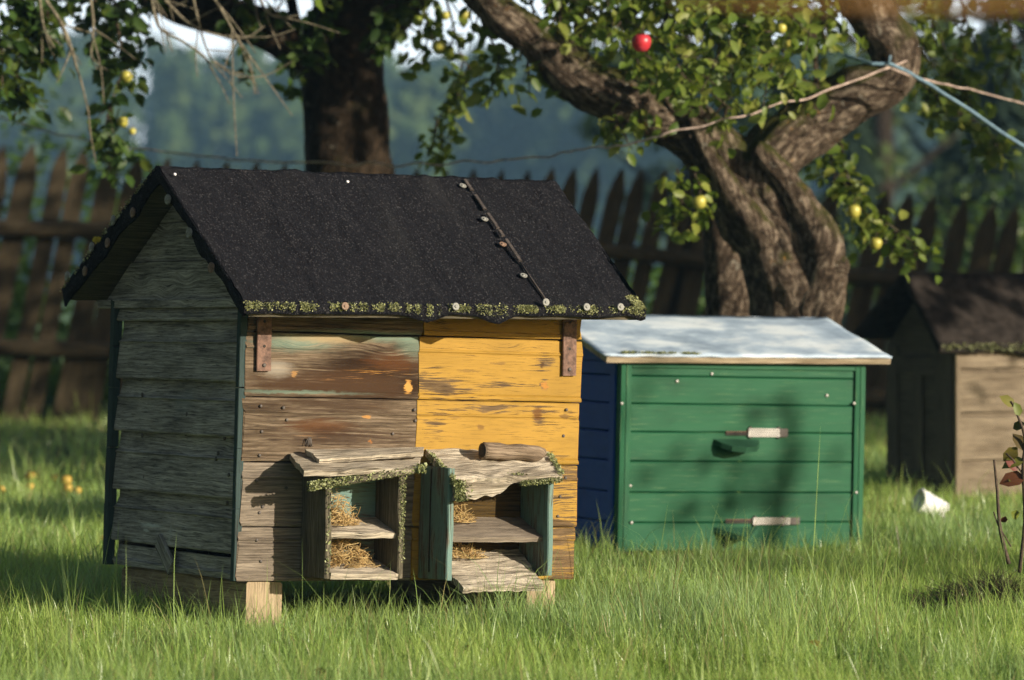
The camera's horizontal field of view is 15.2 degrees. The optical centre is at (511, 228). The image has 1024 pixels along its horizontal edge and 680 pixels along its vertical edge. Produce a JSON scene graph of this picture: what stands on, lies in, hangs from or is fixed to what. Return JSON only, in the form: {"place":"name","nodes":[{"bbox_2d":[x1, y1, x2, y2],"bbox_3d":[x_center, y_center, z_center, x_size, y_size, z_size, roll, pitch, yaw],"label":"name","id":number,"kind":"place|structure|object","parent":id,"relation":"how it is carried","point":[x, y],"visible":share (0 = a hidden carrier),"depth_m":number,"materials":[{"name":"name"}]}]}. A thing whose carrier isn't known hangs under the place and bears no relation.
{"place":"outdoors","nodes":[
{"label":"outdoors","id":0,"kind":"place"},
{"bbox_2d":[0,0,1022,142],"label":"sky","id":1,"kind":"structure","parent":0,"point":[213,42],"materials":[{"name":"white"}]},
{"bbox_2d":[0,297,1023,679],"bbox_3d":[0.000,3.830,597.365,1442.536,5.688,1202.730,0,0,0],"label":"ground","id":2,"kind":"structure","parent":0,"point":[104,411],"depth_m":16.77,"materials":[{"name":"green plant"}]},
{"bbox_2d":[26,483,33,490],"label":"apple","id":3,"kind":"object","parent":2,"relation":"on","point":[31,485],"visible":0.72,"depth_m":14.15,"materials":[{"name":"yellow food"}]},
{"bbox_2d":[25,470,39,482],"bbox_3d":[-1.837,0.951,14.699,0.057,0.053,0.057,0,0,0],"label":"apple","id":4,"kind":"object","parent":2,"relation":"on","point":[27,478],"visible":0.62,"depth_m":14.68,"materials":[{"name":"yellow food"}]},
{"bbox_2d":[50,474,58,481],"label":"apple","id":5,"kind":"object","parent":2,"relation":"on","point":[52,475],"visible":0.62,"depth_m":14.64,"materials":[{"name":"food"}]},
{"bbox_2d":[60,475,71,485],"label":"apple","id":6,"kind":"object","parent":2,"relation":"on","point":[63,479],"visible":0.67,"depth_m":14.48,"materials":[{"name":"yellow food"}]},
{"bbox_2d":[63,484,72,492],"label":"apple","id":7,"kind":"object","parent":2,"relation":"on","point":[65,487],"visible":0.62,"depth_m":14.06,"materials":[{"name":"yellow food"}]},
{"bbox_2d":[73,487,81,494],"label":"apple","id":8,"kind":"object","parent":2,"relation":"on","point":[78,488],"visible":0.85,"depth_m":13.93,"materials":[{"name":"yellow food"}]},
{"bbox_2d":[0,61,159,401],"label":"bush","id":9,"kind":"object","parent":2,"relation":"on","point":[19,293],"visible":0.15,"depth_m":21.95,"materials":[{"name":"green plant"}]},
{"bbox_2d":[0,0,443,187],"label":"apple tree","id":10,"kind":"object","parent":2,"relation":"on","point":[330,58],"visible":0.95,"depth_m":14.37,"materials":[{"name":"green plant"}]},
{"bbox_2d":[117,113,127,126],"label":"apple","id":11,"kind":"object","parent":10,"relation":"hanging from","point":[122,121],"visible":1,"depth_m":13.49,"materials":[{"name":"yellow food"}]},
{"bbox_2d":[120,65,132,82],"bbox_3d":[-1.356,-0.545,13.500,0.046,0.062,0.046,0,0,0],"label":"apple","id":12,"kind":"object","parent":10,"relation":"hanging from","point":[126,76],"visible":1,"depth_m":13.48,"materials":[{"name":"yellow food"}]},
{"bbox_2d":[128,126,135,134],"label":"apple","id":13,"kind":"object","parent":10,"relation":"hanging from","point":[132,131],"visible":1,"depth_m":13.49,"materials":[{"name":"yellow food"}]},
{"bbox_2d":[315,668,325,674],"bbox_3d":[-0.412,0.945,8.204,0.032,0.016,0.010,0,0,16],"label":"fallen leaf","id":14,"kind":"object","parent":2,"relation":"on","point":[322,672],"visible":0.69,"depth_m":8.21,"materials":[{"name":"plant"}]},
{"bbox_2d":[60,165,646,630],"bbox_3d":[-0.438,0.455,10.079,1.166,1.218,1.128,3,-3,-30],"label":"beehive","id":15,"kind":"object","parent":2,"relation":"on","point":[278,323],"visible":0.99,"depth_m":9.78,"materials":[{"name":"brown wood"}]},
{"bbox_2d":[305,447,423,462],"bbox_3d":[-0.354,0.565,9.622,0.338,0.034,0.079,0,0,-30],"label":"loose board","id":16,"kind":"object","parent":15,"relation":"on","point":[332,455],"visible":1,"depth_m":9.59,"materials":[{"name":"brown wood"}]},
{"bbox_2d":[478,442,545,461],"bbox_3d":[0.003,0.570,9.814,0.186,0.050,0.046,3,-2,-30],"label":"firewood log","id":17,"kind":"object","parent":15,"relation":"on","point":[502,451],"visible":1,"depth_m":9.79,"materials":[{"name":"brown wood"}]},
{"bbox_2d":[0,359,878,414],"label":"undergrowth","id":18,"kind":"object","parent":2,"relation":"on","point":[53,384],"visible":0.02,"depth_m":20.58,"materials":[{"name":"green plant"}]},
{"bbox_2d":[0,27,1023,297],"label":"forest","id":19,"kind":"object","parent":2,"relation":"on","point":[188,109],"visible":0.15,"depth_m":294.84,"materials":[{"name":"green plant"}]},
{"bbox_2d":[0,144,1023,421],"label":"picket fence","id":20,"kind":"object","parent":2,"relation":"on","point":[84,350],"visible":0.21,"depth_m":19.97,"materials":[{"name":"brown wood"}]},
{"bbox_2d":[619,581,654,591],"bbox_3d":[0.339,0.968,10.339,0.128,0.041,0.121,0,0,32],"label":"weed","id":21,"kind":"object","parent":2,"relation":"on","point":[635,585],"visible":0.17,"depth_m":10.36,"materials":[{"name":"green plant"}]},
{"bbox_2d":[591,229,704,315],"bbox_3d":[1.052,0.700,21.921,1.479,1.619,1.224,0,0,0],"label":"bush","id":22,"kind":"object","parent":2,"relation":"on","point":[656,270],"visible":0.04,"depth_m":21.86,"materials":[{"name":"green plant"}]},
{"bbox_2d":[288,0,1023,326],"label":"apple tree","id":23,"kind":"object","parent":2,"relation":"on","point":[773,244],"visible":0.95,"depth_m":13.11,"materials":[{"name":"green plant"}]},
{"bbox_2d":[412,13,422,26],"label":"apple","id":24,"kind":"object","parent":23,"relation":"hanging from","point":[416,22],"visible":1,"depth_m":13.69,"materials":[{"name":"green food"}]},
{"bbox_2d":[432,34,446,53],"bbox_3d":[-0.259,-0.660,13.700,0.052,0.072,0.053,0,0,0],"label":"apple","id":25,"kind":"object","parent":23,"relation":"hanging from","point":[439,46],"visible":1,"depth_m":13.68,"materials":[{"name":"yellow food"}]},
{"bbox_2d":[440,7,449,19],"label":"apple","id":26,"kind":"object","parent":23,"relation":"hanging from","point":[445,15],"visible":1,"depth_m":13.69,"materials":[{"name":"yellow food"}]},
{"bbox_2d":[460,6,468,18],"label":"apple","id":27,"kind":"object","parent":23,"relation":"hanging from","point":[464,15],"visible":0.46,"depth_m":13.68,"materials":[{"name":"yellow food"}]},
{"bbox_2d":[0,60,1023,167],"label":"wire","id":28,"kind":"object","parent":23,"relation":"attached to","point":[804,99],"visible":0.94,"depth_m":13.25,"materials":[{"name":"grey metal"}]},
{"bbox_2d":[631,25,650,51],"bbox_3d":[0.411,-0.605,12.200,0.063,0.086,0.063,0,0,0],"label":"apple","id":29,"kind":"object","parent":23,"relation":"hanging from","point":[641,42],"visible":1,"depth_m":12.18,"materials":[{"name":"red food"}]},
{"bbox_2d":[692,189,705,208],"bbox_3d":[0.627,-0.099,12.900,0.049,0.067,0.050,0,0,0],"label":"apple","id":30,"kind":"object","parent":23,"relation":"hanging from","point":[699,202],"visible":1,"depth_m":12.88,"materials":[{"name":"yellow food"}]},
{"bbox_2d":[775,21,786,33],"bbox_3d":[0.876,-0.659,12.500,0.037,0.050,0.037,0,0,0],"label":"apple","id":31,"kind":"object","parent":23,"relation":"hanging from","point":[781,28],"visible":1,"depth_m":12.49,"materials":[{"name":"yellow food"}]},
{"bbox_2d":[784,37,790,49],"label":"apple","id":32,"kind":"object","parent":23,"relation":"hanging from","point":[787,43],"visible":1,"depth_m":12.49,"materials":[{"name":"food"}]},
{"bbox_2d":[846,199,860,217],"bbox_3d":[1.192,-0.072,13.400,0.051,0.069,0.051,0,0,0],"label":"apple","id":33,"kind":"object","parent":23,"relation":"hanging from","point":[853,211],"visible":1,"depth_m":13.38,"materials":[{"name":"yellow food"}]},
{"bbox_2d":[869,232,881,249],"bbox_3d":[1.269,0.042,13.400,0.045,0.061,0.045,0,0,0],"label":"apple","id":34,"kind":"object","parent":23,"relation":"hanging from","point":[875,243],"visible":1,"depth_m":13.38,"materials":[{"name":"yellow food"}]},
{"bbox_2d":[845,54,1023,147],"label":"twine","id":35,"kind":"object","parent":23,"relation":"attached to","point":[967,108],"visible":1,"depth_m":13.06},
{"bbox_2d":[572,0,810,296],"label":"tree","id":36,"kind":"object","parent":2,"relation":"on","point":[590,128],"visible":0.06,"depth_m":57.84,"materials":[{"name":"green plant"}]},
{"bbox_2d":[570,315,891,558],"bbox_3d":[0.552,0.675,12.125,0.997,0.813,0.896,2,-1,-25],"label":"beehive","id":37,"kind":"object","parent":2,"relation":"on","point":[666,418],"visible":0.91,"depth_m":11.79,"materials":[{"name":"green paint"}]},
{"bbox_2d":[809,639,821,646],"bbox_3d":[0.691,0.943,8.740,0.031,0.016,0.011,0,0,7],"label":"fallen leaf","id":38,"kind":"object","parent":2,"relation":"on","point":[816,643],"visible":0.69,"depth_m":8.74,"materials":[{"name":"yellow plant"}]},
{"bbox_2d":[822,647,858,660],"bbox_3d":[0.738,0.969,8.697,0.070,0.038,0.097,0,0,-32],"label":"weed","id":39,"kind":"object","parent":2,"relation":"on","point":[838,656],"visible":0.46,"depth_m":8.71,"materials":[{"name":"green plant"}]},
{"bbox_2d":[815,117,904,352],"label":"spruce tree","id":40,"kind":"object","parent":2,"relation":"on","point":[866,164],"visible":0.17,"depth_m":43.81,"materials":[{"name":"green plant"}]},
{"bbox_2d":[797,2,975,310],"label":"tree","id":41,"kind":"object","parent":2,"relation":"on","point":[884,123],"visible":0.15,"depth_m":54.87,"materials":[{"name":"green plant"}]},
{"bbox_2d":[912,489,948,515],"bbox_3d":[1.432,0.940,13.093,0.126,0.110,0.088,0,0,-13],"label":"plastic pot","id":42,"kind":"object","parent":2,"relation":"on","point":[928,497],"visible":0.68,"depth_m":13.08,"materials":[{"name":"white plastic"}]},
{"bbox_2d":[838,155,1023,310],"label":"bush","id":43,"kind":"object","parent":2,"relation":"on","point":[922,189],"visible":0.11,"depth_m":23.60,"materials":[{"name":"green plant"}]},
{"bbox_2d":[892,5,979,263],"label":"tree","id":44,"kind":"object","parent":2,"relation":"on","point":[933,169],"visible":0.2,"depth_m":59.93,"materials":[{"name":"green plant"}]},
{"bbox_2d":[852,273,1023,498],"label":"beehive","id":45,"kind":"object","parent":2,"relation":"on","point":[955,351],"visible":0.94,"depth_m":14.31,"materials":[{"name":"brown wood"}]},
{"bbox_2d":[886,27,1023,345],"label":"spruce tree","id":46,"kind":"object","parent":2,"relation":"on","point":[1009,115],"visible":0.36,"depth_m":37.80,"materials":[{"name":"green plant"}]},
{"bbox_2d":[892,566,1023,613],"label":"soil mound","id":47,"kind":"object","parent":2,"relation":"on","point":[983,585],"visible":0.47,"depth_m":10.03,"materials":[{"name":"brown soil"}]},
{"bbox_2d":[993,395,1023,572],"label":"seedling shrub","id":48,"kind":"object","parent":47,"relation":"on","point":[1013,462],"visible":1,"depth_m":10.05,"materials":[{"name":"green plant"}]},
{"bbox_2d":[950,6,1023,260],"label":"tree","id":49,"kind":"object","parent":2,"relation":"on","point":[985,17],"visible":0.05,"depth_m":46.14,"materials":[{"name":"green plant"}]},
{"bbox_2d":[759,0,1023,5],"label":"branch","id":50,"kind":"object","parent":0,"point":[965,2],"visible":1,"depth_m":2.20,"materials":[{"name":"brown wood"}]}
]}

